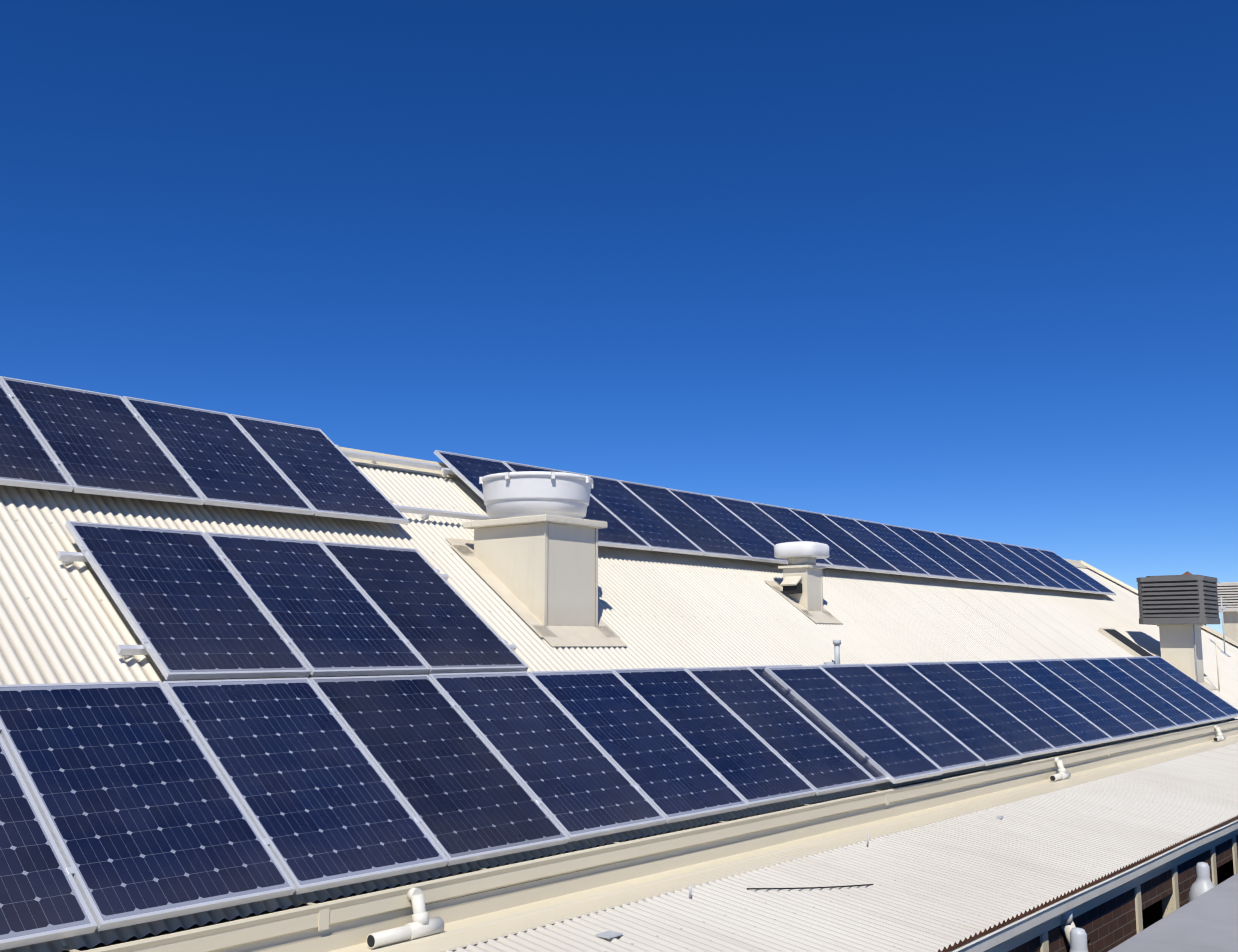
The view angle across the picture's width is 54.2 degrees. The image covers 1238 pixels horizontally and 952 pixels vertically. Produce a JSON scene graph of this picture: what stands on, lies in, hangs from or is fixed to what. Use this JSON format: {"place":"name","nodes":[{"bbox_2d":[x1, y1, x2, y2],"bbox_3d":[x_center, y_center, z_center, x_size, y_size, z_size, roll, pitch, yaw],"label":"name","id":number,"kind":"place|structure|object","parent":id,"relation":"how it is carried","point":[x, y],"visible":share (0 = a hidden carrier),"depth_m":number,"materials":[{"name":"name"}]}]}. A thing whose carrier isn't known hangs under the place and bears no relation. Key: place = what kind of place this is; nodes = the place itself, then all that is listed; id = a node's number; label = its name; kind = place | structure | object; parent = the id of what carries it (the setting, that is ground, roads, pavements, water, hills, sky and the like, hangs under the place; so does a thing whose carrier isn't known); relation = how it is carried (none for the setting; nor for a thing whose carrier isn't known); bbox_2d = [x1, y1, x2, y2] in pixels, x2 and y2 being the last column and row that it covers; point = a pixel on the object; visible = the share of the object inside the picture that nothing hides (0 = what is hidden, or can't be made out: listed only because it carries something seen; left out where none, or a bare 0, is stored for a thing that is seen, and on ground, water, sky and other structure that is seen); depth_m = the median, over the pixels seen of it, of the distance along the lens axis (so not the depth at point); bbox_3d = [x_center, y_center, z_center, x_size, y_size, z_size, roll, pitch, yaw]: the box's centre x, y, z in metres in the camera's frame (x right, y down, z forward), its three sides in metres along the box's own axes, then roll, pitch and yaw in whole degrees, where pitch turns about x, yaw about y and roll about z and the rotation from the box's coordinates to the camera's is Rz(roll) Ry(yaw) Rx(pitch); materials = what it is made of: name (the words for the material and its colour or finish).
{"place":"outdoors","nodes":[
{"label":"outdoors","id":0,"kind":"place"},
{"bbox_2d":[0,0,1237,635],"label":"sky","id":1,"kind":"structure","parent":0,"point":[965,268],"materials":[{"name":"blue"}]},
{"bbox_2d":[1060,910,1075,945],"bbox_3d":[3.364,4.787,8.645,0.100,3.272,0.341,-16,-18,64],"label":"pipe","id":2,"kind":"object","parent":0,"point":[1067,925],"visible":0.58,"depth_m":8.77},
{"bbox_2d":[1108,873,1237,951],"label":"foreground roof","id":3,"kind":"structure","parent":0,"point":[1207,921],"depth_m":8.31,"materials":[{"name":"metal"}]},
{"label":"ground","id":4,"kind":"structure","parent":0,"visible":0},
{"bbox_2d":[62,719,1237,951],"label":"wall","id":5,"kind":"structure","parent":4,"relation":"on","point":[1116,917],"depth_m":9.96,"materials":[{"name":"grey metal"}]},
{"bbox_2d":[0,464,1237,951],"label":"roof","id":6,"kind":"structure","parent":5,"relation":"on","point":[60,622],"depth_m":11.59,"materials":[{"name":"beige metal"}]},
{"bbox_2d":[0,376,490,524],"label":"solar panels","id":7,"kind":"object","parent":6,"relation":"on","point":[58,438],"depth_m":9.66,"materials":[{"name":"blue glass"}]},
{"bbox_2d":[57,521,528,679],"bbox_3d":[-2.168,0.898,8.616,1.358,1.013,3.308,-6,-10,39],"label":"solar array","id":8,"kind":"object","parent":6,"relation":"on","point":[199,605],"visible":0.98,"depth_m":8.32,"materials":[{"name":"blue glass"}]},
{"bbox_2d":[0,665,890,949],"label":"solar panels","id":9,"kind":"object","parent":6,"relation":"attached to","point":[134,803],"visible":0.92,"depth_m":6.94,"materials":[{"name":"blue glass"}]},
{"bbox_2d":[463,514,606,626],"bbox_3d":[-0.771,0.980,11.028,1.045,1.131,0.845,-6,-10,39],"label":"ventilation shaft","id":10,"kind":"object","parent":6,"relation":"on","point":[543,569],"visible":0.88,"depth_m":10.74,"materials":[{"name":"beige metal"}]},
{"bbox_2d":[479,471,592,518],"bbox_3d":[-0.756,0.213,11.126,1.059,0.415,1.059,-6,-10,39],"label":"roof ventilator","id":11,"kind":"object","parent":10,"relation":"on","point":[517,494],"visible":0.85,"depth_m":10.71,"materials":[{"name":"white metal"}]},
{"bbox_2d":[445,538,626,646],"bbox_3d":[-0.761,1.054,11.013,1.348,0.993,1.060,-6,-10,39],"label":"roof flashing","id":12,"kind":"object","parent":6,"relation":"on","point":[603,634],"visible":0.67,"depth_m":10.67,"materials":[{"name":"beige metal"}]},
{"bbox_2d":[434,450,1115,595],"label":"solar panels","id":13,"kind":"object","parent":6,"relation":"on","point":[638,516],"depth_m":16.79,"materials":[{"name":"blue glass"}]},
{"bbox_2d":[338,447,1237,647],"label":"ridge capping","id":14,"kind":"object","parent":6,"relation":"on","point":[1080,563],"visible":0.08,"depth_m":12.51,"materials":[{"name":"beige metal"}]},
{"bbox_2d":[764,541,842,623],"bbox_3d":[2.245,1.302,14.764,0.716,1.002,0.670,-6,-10,39],"label":"roof vent","id":15,"kind":"object","parent":6,"relation":"on","point":[800,586],"visible":1,"depth_m":14.61,"materials":[{"name":"beige metal"}]},
{"bbox_2d":[824,640,840,664],"bbox_3d":[2.382,1.981,13.155,0.205,0.395,0.250,-6,-10,39],"label":"pipe vent","id":16,"kind":"object","parent":6,"relation":"on","point":[836,643],"visible":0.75,"depth_m":13.15,"materials":[{"name":"grey metal"}]},
{"bbox_2d":[764,656,1237,783],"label":"solar panels","id":17,"kind":"object","parent":6,"relation":"attached to","point":[894,723],"visible":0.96,"depth_m":13.89,"materials":[{"name":"blue glass"}]},
{"bbox_2d":[1098,628,1152,656],"bbox_3d":[9.233,3.077,21.888,0.853,0.656,0.750,-6,-10,39],"label":"roof skylight","id":18,"kind":"object","parent":6,"relation":"on","point":[1119,639],"visible":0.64,"depth_m":21.79},
{"bbox_2d":[1136,575,1219,682],"bbox_3d":[10.438,2.904,22.483,1.170,2.075,1.170,-6,-10,39],"label":"rooftop vent","id":19,"kind":"object","parent":6,"relation":"on","point":[1174,608],"visible":0.9,"depth_m":22.17,"materials":[{"name":"grey metal"}]},
{"bbox_2d":[1152,642,1219,690],"bbox_3d":[10.466,3.522,22.374,0.943,0.900,0.950,-6,-10,39],"label":"cooler flashing","id":20,"kind":"object","parent":6,"relation":"on","point":[1205,684],"visible":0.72,"depth_m":22.40,"materials":[{"name":"beige metal"}]},
{"bbox_2d":[1193,624,1197,681],"bbox_3d":[10.702,3.468,21.955,1.022,1.657,0.485,-35,-36,77],"label":"pipe","id":21,"kind":"object","parent":6,"relation":"on","point":[1195,652],"visible":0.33,"depth_m":21.98,"materials":[{"name":"grey metal"}]},
{"bbox_2d":[1218,597,1237,656],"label":"conduit mast","id":22,"kind":"object","parent":6,"relation":"on","point":[1221,608],"visible":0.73,"depth_m":26.59,"materials":[{"name":"grey metal"}]},
{"bbox_2d":[60,720,1237,951],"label":"eave gutter","id":23,"kind":"object","parent":5,"relation":"on","point":[664,862],"visible":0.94,"depth_m":7.82,"materials":[{"name":"beige metal"}]},
{"bbox_2d":[366,725,1225,948],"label":"gutter spouts","id":24,"kind":"object","parent":23,"relation":"on","point":[422,924],"visible":0.98,"depth_m":6.35,"materials":[{"name":"white plastic"}]},
{"bbox_2d":[367,737,1217,946],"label":"spout mouths","id":25,"kind":"object","parent":24,"relation":"attached to","point":[370,940],"visible":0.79,"depth_m":6.11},
{"bbox_2d":[446,740,1237,951],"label":"verandah roof","id":26,"kind":"structure","parent":5,"relation":"attached to","point":[947,885],"depth_m":8.69,"materials":[{"name":"beige metal"}]},
{"bbox_2d":[595,815,1003,938],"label":"roof oddments","id":27,"kind":"object","parent":26,"relation":"on","point":[609,934],"visible":0.88,"depth_m":6.75,"materials":[{"name":"grey metal"}]},
{"bbox_2d":[747,884,872,889],"bbox_3d":[1.308,2.772,8.156,1.038,0.071,0.037,4,-9,-27],"label":"loose cable","id":28,"kind":"object","parent":26,"relation":"on","point":[810,887],"visible":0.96,"depth_m":8.13,"materials":[{"name":"black rubber"}]},
{"bbox_2d":[943,818,1237,951],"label":"gutter","id":29,"kind":"object","parent":26,"relation":"attached to","point":[1000,936],"visible":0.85,"depth_m":8.99,"materials":[{"name":"grey metal"}]},
{"bbox_2d":[1070,862,1214,951],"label":"pipes","id":30,"kind":"object","parent":4,"relation":"on","point":[1202,884],"visible":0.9,"depth_m":10.61,"materials":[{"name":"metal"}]},
{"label":"building roof","id":31,"kind":"object","parent":4,"relation":"on","visible":0},
{"bbox_2d":[1217,582,1237,641],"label":"cooler","id":32,"kind":"object","parent":31,"relation":"on","point":[1227,592],"visible":0.5,"depth_m":36.39,"materials":[{"name":"beige metal"}]}
]}

